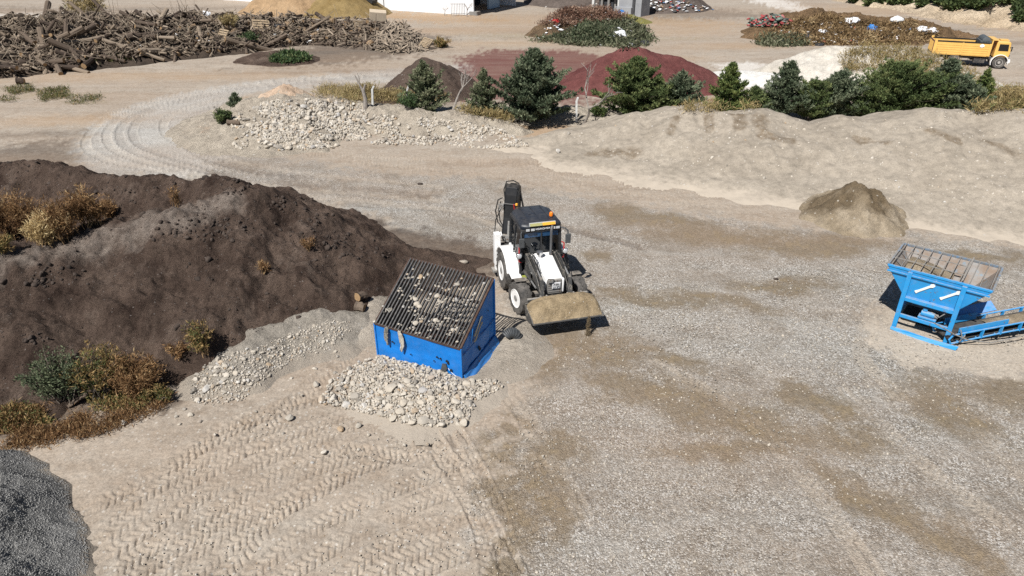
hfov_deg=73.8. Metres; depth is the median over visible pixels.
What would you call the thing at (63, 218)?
dry weed
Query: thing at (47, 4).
log
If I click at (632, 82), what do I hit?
conifer
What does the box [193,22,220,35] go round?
log
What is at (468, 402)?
stone
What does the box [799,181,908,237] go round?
sand pile
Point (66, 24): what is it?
log
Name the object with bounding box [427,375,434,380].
stone
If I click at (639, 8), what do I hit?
screening plant
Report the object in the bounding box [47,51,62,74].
log
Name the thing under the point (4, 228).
dry weed
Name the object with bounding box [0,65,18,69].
log
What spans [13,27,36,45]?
log
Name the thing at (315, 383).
stone
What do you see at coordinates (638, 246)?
ground
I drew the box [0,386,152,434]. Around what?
green ground cover
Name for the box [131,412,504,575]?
track gravel
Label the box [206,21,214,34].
log
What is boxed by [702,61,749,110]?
conifer
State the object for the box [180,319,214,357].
shrub
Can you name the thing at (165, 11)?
log
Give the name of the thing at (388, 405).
stone
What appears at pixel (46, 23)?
log
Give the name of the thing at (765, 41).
dry twigs
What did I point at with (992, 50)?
tipper truck
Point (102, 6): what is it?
brush pile
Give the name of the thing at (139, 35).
log
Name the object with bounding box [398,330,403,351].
rag
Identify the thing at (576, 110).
fence post
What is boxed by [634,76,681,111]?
conifer
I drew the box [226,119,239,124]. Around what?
log
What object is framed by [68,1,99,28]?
log
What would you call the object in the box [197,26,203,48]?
log
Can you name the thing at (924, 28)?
plastic sheet
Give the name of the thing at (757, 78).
lime mound
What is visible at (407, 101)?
shrub
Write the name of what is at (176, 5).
brush pile
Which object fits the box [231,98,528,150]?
limestone rubble
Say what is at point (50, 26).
log
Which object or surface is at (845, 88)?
conifer
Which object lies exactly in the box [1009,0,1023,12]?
bush
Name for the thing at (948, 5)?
bush
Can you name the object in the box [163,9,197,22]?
log
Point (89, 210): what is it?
dry weed
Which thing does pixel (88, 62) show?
log
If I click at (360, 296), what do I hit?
log
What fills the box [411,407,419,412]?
stone
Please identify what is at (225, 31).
pallet
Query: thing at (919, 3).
bush
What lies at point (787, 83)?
conifer
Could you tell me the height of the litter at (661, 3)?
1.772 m
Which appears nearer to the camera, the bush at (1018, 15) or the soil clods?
the soil clods
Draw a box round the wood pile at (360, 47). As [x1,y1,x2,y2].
[339,24,429,50]
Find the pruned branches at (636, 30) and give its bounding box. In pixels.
[524,14,659,50]
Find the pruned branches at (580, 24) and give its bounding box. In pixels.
[565,18,617,45]
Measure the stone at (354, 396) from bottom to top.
0.194 m
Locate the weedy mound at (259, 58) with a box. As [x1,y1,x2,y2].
[233,50,319,66]
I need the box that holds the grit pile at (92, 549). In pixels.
[0,449,97,575]
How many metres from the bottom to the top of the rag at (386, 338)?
0.659 m
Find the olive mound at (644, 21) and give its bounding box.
[628,14,652,23]
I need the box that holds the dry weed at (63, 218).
[30,192,79,245]
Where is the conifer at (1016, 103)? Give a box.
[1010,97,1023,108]
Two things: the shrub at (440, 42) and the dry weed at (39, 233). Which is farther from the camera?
the shrub at (440, 42)
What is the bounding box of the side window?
[511,220,513,244]
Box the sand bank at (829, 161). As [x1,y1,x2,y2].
[488,102,1023,245]
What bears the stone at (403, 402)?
on the rock pile at (418, 434)
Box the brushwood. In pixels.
[0,3,381,74]
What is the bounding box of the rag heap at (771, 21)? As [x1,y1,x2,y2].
[746,13,792,27]
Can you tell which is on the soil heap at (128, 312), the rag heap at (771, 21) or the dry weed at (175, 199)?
the dry weed at (175, 199)
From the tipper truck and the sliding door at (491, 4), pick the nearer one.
the tipper truck
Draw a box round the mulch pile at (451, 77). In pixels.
[380,57,481,102]
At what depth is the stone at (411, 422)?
17.44 m
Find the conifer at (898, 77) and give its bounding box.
[857,56,960,110]
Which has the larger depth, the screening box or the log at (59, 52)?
the log at (59, 52)
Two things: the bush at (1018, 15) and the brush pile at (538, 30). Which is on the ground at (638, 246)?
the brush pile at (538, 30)
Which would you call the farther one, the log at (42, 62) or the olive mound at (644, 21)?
the olive mound at (644, 21)
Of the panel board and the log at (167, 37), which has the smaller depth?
the log at (167, 37)
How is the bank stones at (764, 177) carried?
on the sand bank at (829, 161)
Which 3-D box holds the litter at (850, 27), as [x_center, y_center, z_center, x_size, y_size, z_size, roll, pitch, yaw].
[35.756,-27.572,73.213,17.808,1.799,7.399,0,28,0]
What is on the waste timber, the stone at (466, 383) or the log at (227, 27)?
the log at (227, 27)
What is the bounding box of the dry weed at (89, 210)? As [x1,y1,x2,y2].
[61,182,112,229]
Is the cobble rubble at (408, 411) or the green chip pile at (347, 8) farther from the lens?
the green chip pile at (347, 8)
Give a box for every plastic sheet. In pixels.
[613,30,627,36]
[845,17,860,23]
[890,16,903,22]
[917,26,927,32]
[927,27,938,33]
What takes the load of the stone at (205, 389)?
on the stone grit ridge
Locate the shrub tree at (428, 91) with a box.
[397,59,451,114]
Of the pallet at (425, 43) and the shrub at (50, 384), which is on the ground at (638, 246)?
the pallet at (425, 43)
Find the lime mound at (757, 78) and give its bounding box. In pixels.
[714,70,779,87]
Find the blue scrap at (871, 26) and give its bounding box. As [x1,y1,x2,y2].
[867,24,877,31]
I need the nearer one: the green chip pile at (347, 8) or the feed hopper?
the feed hopper
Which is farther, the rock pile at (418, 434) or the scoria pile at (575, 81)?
the scoria pile at (575, 81)
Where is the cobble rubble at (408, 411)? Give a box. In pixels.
[319,355,502,426]
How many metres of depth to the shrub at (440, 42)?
69.02 m
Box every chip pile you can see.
[238,0,315,16]
[304,0,391,18]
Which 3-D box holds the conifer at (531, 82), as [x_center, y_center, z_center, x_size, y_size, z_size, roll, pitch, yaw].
[1.624,-12.442,42.346,5.872,4.846,5.309,24,37,37]
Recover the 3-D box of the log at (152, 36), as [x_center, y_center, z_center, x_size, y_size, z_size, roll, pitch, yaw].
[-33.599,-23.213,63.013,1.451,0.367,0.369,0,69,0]
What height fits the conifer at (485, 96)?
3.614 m
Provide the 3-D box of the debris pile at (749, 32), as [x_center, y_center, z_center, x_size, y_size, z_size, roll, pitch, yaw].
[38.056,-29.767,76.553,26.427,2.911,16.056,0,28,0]
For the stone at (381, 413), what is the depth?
17.78 m
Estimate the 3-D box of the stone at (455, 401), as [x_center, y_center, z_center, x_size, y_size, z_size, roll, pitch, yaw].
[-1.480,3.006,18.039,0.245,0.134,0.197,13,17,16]
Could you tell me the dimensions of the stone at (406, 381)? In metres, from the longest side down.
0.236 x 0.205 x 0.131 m
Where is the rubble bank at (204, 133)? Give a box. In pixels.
[164,90,621,157]
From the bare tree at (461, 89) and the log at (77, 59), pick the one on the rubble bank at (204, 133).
the bare tree at (461, 89)
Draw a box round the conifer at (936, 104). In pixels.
[904,70,963,108]
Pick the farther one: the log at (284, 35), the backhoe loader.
the log at (284, 35)
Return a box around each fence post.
[371,86,374,104]
[575,97,578,121]
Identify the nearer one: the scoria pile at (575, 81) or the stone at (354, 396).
the stone at (354, 396)
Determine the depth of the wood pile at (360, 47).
68.85 m
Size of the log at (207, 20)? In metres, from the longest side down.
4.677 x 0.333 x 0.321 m
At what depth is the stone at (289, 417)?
17.76 m
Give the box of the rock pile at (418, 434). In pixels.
[342,361,508,445]
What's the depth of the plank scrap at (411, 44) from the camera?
67.63 m
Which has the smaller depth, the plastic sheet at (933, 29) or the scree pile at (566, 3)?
the plastic sheet at (933, 29)
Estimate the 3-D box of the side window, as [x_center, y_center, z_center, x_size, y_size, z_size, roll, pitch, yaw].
[0.039,-1.815,23.551,0.085,1.130,0.684,-5,29,-8]
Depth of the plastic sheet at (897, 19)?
73.47 m
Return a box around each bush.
[862,0,878,5]
[886,0,899,4]
[900,0,914,4]
[913,0,929,7]
[932,0,942,7]
[940,0,963,10]
[962,0,991,10]
[983,0,998,6]
[995,0,1014,5]
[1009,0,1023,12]
[1010,5,1023,22]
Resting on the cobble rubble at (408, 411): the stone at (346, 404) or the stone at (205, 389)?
the stone at (346, 404)
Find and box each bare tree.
[452,69,476,109]
[581,63,621,123]
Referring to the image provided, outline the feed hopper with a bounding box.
[887,243,1003,349]
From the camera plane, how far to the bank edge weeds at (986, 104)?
34.03 m
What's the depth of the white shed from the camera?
95.29 m
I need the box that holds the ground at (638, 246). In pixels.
[0,0,1023,575]
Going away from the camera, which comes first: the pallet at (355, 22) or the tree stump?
the tree stump
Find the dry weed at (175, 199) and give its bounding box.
[168,185,182,207]
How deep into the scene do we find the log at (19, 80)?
53.80 m
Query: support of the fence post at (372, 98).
on the rubble bank at (204, 133)
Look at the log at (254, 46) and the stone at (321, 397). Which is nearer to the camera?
the stone at (321, 397)
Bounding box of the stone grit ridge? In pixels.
[175,308,369,400]
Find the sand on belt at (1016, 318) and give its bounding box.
[981,312,1023,323]
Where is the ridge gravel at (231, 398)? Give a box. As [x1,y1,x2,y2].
[190,320,351,404]
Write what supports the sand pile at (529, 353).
on the ground at (638, 246)
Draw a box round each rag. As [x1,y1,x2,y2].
[384,326,388,344]
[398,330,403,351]
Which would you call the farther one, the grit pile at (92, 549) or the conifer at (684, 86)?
the conifer at (684, 86)
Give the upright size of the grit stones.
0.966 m
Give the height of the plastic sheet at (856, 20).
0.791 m
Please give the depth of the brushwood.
63.48 m
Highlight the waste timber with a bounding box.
[0,5,384,77]
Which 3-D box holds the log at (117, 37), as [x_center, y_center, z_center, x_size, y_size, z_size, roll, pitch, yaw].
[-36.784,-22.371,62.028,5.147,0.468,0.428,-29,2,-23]
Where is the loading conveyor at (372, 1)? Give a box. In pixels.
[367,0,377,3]
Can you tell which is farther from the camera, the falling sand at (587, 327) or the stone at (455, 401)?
the falling sand at (587, 327)
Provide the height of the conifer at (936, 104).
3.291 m
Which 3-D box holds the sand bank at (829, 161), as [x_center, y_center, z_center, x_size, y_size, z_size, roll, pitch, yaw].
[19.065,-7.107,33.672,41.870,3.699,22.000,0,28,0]
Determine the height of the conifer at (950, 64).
4.013 m
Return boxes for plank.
[67,380,105,407]
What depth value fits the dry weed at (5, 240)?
20.14 m
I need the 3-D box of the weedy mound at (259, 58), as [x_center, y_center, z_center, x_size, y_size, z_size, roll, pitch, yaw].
[-21.801,-21.448,63.149,8.136,0.911,6.834,0,28,0]
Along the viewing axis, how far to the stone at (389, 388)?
18.36 m
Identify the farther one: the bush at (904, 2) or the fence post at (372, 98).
the bush at (904, 2)
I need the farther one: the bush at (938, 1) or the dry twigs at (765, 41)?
the bush at (938, 1)
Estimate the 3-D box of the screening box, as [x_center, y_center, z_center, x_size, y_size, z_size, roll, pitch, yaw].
[-2.180,0.973,20.087,3.209,2.681,2.057,14,31,24]
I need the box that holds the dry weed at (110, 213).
[99,192,118,217]
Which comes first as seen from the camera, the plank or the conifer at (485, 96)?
the plank
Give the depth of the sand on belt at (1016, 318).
21.17 m
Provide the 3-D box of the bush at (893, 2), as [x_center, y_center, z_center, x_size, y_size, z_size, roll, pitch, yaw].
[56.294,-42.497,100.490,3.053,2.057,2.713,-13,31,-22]
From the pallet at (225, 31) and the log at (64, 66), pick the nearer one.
the log at (64, 66)
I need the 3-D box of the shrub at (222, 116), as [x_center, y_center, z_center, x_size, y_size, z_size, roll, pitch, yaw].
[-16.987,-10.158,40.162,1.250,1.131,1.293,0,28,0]
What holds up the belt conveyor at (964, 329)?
on the ground at (638, 246)
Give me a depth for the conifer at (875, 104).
43.06 m
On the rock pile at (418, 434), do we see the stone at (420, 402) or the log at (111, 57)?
the stone at (420, 402)
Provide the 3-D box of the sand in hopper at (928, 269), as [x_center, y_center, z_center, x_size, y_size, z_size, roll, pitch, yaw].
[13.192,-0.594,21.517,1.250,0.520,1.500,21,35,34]
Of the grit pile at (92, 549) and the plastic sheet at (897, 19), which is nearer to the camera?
the grit pile at (92, 549)
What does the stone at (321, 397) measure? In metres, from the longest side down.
0.255 x 0.205 x 0.171 m
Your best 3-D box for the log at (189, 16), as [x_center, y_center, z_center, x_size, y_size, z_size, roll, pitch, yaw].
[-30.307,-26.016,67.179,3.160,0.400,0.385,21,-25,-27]
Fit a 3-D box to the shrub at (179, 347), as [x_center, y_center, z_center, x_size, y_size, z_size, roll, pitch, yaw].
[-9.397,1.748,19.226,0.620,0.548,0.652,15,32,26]
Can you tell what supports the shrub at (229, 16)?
on the waste timber
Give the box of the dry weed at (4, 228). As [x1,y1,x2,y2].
[0,185,34,239]
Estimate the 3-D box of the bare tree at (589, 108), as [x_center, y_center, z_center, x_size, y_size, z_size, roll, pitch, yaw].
[5.200,-11.613,41.502,3.050,4.036,0.889,19,34,31]
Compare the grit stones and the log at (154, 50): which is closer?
the grit stones
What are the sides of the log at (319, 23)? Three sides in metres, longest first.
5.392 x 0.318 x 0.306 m
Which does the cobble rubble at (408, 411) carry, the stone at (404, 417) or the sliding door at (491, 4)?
the stone at (404, 417)
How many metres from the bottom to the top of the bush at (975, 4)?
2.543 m
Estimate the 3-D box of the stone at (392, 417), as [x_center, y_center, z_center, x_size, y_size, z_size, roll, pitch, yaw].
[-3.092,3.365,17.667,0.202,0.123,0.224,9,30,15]
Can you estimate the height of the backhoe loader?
3.401 m
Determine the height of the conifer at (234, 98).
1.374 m
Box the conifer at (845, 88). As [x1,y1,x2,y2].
[810,67,871,115]
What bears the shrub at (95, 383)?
on the soil heap at (128, 312)
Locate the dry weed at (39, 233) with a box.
[16,206,59,246]
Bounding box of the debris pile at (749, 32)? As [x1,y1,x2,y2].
[740,7,979,45]
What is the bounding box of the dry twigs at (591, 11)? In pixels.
[534,2,631,26]
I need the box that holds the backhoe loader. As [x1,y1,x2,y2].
[491,180,603,325]
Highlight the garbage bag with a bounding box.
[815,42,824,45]
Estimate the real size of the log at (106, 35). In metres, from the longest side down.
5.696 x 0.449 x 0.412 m
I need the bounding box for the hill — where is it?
[833,0,1023,31]
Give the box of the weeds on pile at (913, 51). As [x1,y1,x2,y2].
[837,38,1011,88]
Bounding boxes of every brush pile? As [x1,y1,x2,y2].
[78,1,118,14]
[153,0,189,15]
[525,7,646,39]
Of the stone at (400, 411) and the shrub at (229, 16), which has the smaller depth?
the stone at (400, 411)
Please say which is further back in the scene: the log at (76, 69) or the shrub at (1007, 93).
the log at (76, 69)
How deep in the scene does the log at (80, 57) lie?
59.00 m
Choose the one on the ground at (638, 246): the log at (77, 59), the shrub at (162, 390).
the shrub at (162, 390)
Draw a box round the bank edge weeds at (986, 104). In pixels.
[963,82,1023,114]
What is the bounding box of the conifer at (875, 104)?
[845,82,900,116]
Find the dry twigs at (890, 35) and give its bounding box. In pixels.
[755,9,945,46]
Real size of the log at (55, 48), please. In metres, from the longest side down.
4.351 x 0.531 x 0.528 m
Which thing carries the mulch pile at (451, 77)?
on the ground at (638, 246)
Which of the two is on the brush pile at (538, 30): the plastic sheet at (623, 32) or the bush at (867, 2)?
the plastic sheet at (623, 32)
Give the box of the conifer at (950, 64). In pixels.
[911,57,978,108]
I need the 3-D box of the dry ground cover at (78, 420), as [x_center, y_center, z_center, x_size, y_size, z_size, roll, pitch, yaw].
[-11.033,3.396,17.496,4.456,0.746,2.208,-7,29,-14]
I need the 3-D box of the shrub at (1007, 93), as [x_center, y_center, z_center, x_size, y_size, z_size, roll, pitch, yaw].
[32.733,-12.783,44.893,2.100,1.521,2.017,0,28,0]
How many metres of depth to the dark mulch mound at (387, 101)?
46.22 m
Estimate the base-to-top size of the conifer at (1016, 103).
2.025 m
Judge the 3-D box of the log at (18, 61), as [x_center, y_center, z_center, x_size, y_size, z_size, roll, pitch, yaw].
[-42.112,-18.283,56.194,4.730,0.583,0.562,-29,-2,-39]
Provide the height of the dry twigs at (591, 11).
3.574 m
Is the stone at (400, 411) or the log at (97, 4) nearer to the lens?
the stone at (400, 411)
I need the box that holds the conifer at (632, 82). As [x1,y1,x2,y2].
[591,54,675,114]
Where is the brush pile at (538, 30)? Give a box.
[525,7,646,39]
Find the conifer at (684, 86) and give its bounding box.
[665,68,707,105]
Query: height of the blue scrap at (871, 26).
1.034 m
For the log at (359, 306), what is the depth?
21.81 m
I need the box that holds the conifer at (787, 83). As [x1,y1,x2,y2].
[761,59,816,115]
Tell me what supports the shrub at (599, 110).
on the rubble bank at (204, 133)
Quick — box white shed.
[235,0,515,15]
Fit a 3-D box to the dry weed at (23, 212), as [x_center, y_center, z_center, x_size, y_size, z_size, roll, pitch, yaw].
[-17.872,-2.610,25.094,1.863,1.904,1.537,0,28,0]
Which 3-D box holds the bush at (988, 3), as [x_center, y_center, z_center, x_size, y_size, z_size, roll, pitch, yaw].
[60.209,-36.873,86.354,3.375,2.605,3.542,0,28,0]
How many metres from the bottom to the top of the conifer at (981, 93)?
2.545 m
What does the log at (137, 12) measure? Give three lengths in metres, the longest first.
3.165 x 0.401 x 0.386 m
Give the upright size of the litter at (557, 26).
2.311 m
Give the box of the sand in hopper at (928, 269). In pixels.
[905,257,954,278]
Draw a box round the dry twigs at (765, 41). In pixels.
[750,30,818,47]
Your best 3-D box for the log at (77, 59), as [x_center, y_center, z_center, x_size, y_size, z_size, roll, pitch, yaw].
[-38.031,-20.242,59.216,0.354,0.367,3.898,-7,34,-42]
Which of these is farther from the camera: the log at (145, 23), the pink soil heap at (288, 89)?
the log at (145, 23)
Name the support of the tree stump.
on the rubble bank at (204, 133)
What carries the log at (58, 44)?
in the waste timber
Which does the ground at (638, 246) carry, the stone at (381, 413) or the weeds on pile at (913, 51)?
the weeds on pile at (913, 51)
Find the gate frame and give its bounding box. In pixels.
[451,4,465,15]
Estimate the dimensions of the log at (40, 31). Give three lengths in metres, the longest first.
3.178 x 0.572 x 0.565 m
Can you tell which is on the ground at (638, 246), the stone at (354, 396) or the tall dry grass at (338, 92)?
the tall dry grass at (338, 92)
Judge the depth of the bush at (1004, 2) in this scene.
86.35 m
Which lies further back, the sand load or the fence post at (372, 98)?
the fence post at (372, 98)
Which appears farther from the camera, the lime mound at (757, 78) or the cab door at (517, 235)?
the lime mound at (757, 78)
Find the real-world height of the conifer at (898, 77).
3.999 m
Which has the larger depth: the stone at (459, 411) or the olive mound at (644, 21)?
the olive mound at (644, 21)
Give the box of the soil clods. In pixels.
[0,160,402,390]
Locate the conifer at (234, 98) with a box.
[225,91,241,108]
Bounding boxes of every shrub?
[12,344,85,403]
[53,340,130,403]
[60,0,109,13]
[99,348,166,399]
[137,382,173,405]
[161,340,188,360]
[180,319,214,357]
[213,106,235,124]
[218,11,239,28]
[237,30,260,41]
[396,90,417,109]
[433,36,450,47]
[590,102,607,117]
[992,84,1022,104]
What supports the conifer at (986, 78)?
on the ground at (638, 246)
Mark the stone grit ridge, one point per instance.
(346, 347)
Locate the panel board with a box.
[369,9,385,21]
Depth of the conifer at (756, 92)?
43.55 m
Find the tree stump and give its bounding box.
[354,73,367,109]
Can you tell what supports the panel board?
on the plank
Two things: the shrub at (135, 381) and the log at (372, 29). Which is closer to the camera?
the shrub at (135, 381)
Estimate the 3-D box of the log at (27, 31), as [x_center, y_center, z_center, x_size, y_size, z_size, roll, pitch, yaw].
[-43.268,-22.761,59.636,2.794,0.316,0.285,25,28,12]
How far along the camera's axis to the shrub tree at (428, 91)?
42.41 m
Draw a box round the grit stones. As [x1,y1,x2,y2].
[0,449,89,575]
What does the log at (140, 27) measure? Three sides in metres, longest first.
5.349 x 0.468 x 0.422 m
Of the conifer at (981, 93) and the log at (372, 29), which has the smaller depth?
the conifer at (981, 93)
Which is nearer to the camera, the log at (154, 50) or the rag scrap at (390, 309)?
the rag scrap at (390, 309)
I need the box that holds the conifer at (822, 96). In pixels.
[787,79,834,119]
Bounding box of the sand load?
[527,292,601,323]
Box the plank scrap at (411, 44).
[371,18,429,54]
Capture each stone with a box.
[202,384,208,392]
[285,414,292,420]
[313,381,318,386]
[318,395,325,403]
[330,394,336,401]
[337,426,343,431]
[342,401,350,407]
[350,392,359,400]
[377,411,384,416]
[385,384,396,392]
[385,403,391,409]
[389,414,396,421]
[395,408,405,413]
[400,398,406,406]
[402,414,410,419]
[403,378,411,383]
[408,420,416,424]
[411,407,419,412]
[417,399,425,404]
[417,416,428,424]
[418,387,427,392]
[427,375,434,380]
[428,396,435,401]
[452,398,460,404]
[456,408,464,418]
[459,419,466,426]
[462,380,470,385]
[464,399,472,407]
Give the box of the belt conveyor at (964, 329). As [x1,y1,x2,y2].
[932,301,1023,343]
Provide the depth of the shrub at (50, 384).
18.02 m
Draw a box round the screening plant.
[592,0,649,16]
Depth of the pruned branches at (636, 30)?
72.02 m
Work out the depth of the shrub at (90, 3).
67.45 m
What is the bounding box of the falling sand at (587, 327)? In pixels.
[584,316,590,335]
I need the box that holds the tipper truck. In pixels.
[928,34,1012,67]
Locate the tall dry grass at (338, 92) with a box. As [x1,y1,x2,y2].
[309,80,762,122]
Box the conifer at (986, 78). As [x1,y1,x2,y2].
[975,67,998,97]
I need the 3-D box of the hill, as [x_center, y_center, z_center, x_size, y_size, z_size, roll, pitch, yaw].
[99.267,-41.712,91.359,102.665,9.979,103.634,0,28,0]
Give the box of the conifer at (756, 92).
[741,85,773,108]
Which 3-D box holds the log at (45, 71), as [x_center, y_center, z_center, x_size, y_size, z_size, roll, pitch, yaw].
[-39.441,-19.408,58.147,0.410,0.376,5.650,4,61,-21]
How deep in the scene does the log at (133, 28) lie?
63.41 m
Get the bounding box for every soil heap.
[0,159,491,435]
[258,83,314,97]
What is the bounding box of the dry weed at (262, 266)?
[255,258,271,273]
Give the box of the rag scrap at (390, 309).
[383,307,392,312]
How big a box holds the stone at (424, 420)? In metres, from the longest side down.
0.316 x 0.249 x 0.160 m
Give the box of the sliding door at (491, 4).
[487,0,499,8]
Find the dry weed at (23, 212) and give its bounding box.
[0,193,47,241]
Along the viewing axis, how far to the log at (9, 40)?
58.30 m
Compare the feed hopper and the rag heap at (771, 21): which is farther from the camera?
the rag heap at (771, 21)
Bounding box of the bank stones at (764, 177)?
[567,108,1022,202]
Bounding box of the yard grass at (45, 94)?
[0,51,131,104]
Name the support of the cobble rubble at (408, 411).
on the ground at (638, 246)
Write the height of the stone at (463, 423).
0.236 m
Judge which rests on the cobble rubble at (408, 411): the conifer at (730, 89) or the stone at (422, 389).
the stone at (422, 389)
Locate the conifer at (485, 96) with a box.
[464,67,506,115]
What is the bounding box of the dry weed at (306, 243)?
[300,234,315,251]
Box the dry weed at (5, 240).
[0,234,14,253]
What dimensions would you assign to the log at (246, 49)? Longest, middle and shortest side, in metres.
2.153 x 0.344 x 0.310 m
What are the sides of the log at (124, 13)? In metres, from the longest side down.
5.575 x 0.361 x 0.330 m
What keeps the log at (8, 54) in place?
on the waste timber
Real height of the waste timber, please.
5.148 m
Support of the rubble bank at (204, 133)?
on the ground at (638, 246)
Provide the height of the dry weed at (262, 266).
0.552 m
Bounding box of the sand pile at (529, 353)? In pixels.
[477,317,554,383]
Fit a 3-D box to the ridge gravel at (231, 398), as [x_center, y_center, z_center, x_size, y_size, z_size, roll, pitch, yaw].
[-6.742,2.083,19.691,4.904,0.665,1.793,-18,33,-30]
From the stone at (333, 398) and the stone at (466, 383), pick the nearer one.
the stone at (333, 398)
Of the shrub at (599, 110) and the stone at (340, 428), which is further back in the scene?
the shrub at (599, 110)
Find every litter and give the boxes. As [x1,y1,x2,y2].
[539,12,641,44]
[650,0,713,12]
[780,20,910,42]
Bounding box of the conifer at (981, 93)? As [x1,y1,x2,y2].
[955,83,996,110]
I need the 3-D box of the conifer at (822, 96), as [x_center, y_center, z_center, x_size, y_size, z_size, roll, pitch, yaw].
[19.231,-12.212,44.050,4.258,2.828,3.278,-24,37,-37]
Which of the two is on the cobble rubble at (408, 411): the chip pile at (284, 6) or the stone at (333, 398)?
the stone at (333, 398)
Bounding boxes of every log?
[0,50,27,56]
[0,59,32,69]
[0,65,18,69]
[5,21,28,32]
[5,38,22,41]
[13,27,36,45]
[15,77,25,83]
[31,43,50,51]
[33,31,70,46]
[33,55,46,66]
[33,62,80,69]
[35,58,64,63]
[36,27,46,44]
[36,35,104,48]
[40,20,107,38]
[41,0,51,26]
[42,23,96,50]
[42,35,56,74]
[44,20,54,33]
[47,38,104,61]
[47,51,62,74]
[53,37,61,72]
[55,49,81,61]
[63,18,68,32]
[64,63,89,72]
[65,25,84,37]
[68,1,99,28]
[68,46,93,68]
[69,52,79,61]
[81,48,105,68]
[91,0,118,24]
[94,25,124,42]
[97,31,135,43]
[100,54,124,62]
[102,38,164,61]
[106,26,148,31]
[115,17,156,26]
[119,10,148,26]
[125,30,164,40]
[134,9,144,17]
[134,24,168,34]
[138,48,173,54]
[142,34,155,38]
[151,36,174,39]
[156,7,168,28]
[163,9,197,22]
[179,18,212,22]
[187,14,219,30]
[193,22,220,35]
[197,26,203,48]
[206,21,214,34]
[224,36,273,50]
[225,25,234,29]
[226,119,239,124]
[243,38,248,53]
[262,33,287,46]
[304,15,330,32]
[354,291,367,300]
[354,301,365,311]
[370,27,378,31]
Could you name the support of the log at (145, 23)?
on the waste timber
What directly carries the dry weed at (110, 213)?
on the soil heap at (128, 312)
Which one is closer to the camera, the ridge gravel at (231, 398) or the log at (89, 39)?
the ridge gravel at (231, 398)
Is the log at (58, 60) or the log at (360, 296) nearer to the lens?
the log at (360, 296)
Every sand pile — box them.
[477,317,554,383]
[750,46,1002,91]
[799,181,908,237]
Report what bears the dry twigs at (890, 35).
on the debris pile at (749, 32)
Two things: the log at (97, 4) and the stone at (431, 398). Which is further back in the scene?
the log at (97, 4)
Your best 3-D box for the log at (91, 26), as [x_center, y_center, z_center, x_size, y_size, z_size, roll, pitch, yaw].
[-39.020,-22.043,60.239,0.414,0.460,5.194,20,53,26]
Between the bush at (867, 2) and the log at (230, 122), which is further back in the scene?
the bush at (867, 2)
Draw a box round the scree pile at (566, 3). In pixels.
[524,0,711,13]
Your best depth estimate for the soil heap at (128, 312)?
21.39 m
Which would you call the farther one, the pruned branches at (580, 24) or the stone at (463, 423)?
the pruned branches at (580, 24)
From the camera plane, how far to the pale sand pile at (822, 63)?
54.49 m
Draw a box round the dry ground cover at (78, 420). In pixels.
[0,392,176,451]
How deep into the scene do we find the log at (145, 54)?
61.31 m
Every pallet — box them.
[219,29,229,37]
[252,19,270,34]
[353,20,368,28]
[418,37,433,48]
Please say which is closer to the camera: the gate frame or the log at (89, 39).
the log at (89, 39)
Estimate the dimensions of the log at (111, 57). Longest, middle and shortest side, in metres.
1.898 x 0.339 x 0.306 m
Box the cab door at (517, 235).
[513,226,520,265]
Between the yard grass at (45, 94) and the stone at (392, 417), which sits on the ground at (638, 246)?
the yard grass at (45, 94)
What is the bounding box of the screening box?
[373,257,499,377]
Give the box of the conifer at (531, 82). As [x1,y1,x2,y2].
[487,47,583,122]
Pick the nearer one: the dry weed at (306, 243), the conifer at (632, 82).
the dry weed at (306, 243)
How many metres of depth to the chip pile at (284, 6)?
92.44 m
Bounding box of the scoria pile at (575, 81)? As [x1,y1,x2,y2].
[555,47,719,96]
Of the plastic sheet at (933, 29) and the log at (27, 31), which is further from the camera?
the plastic sheet at (933, 29)

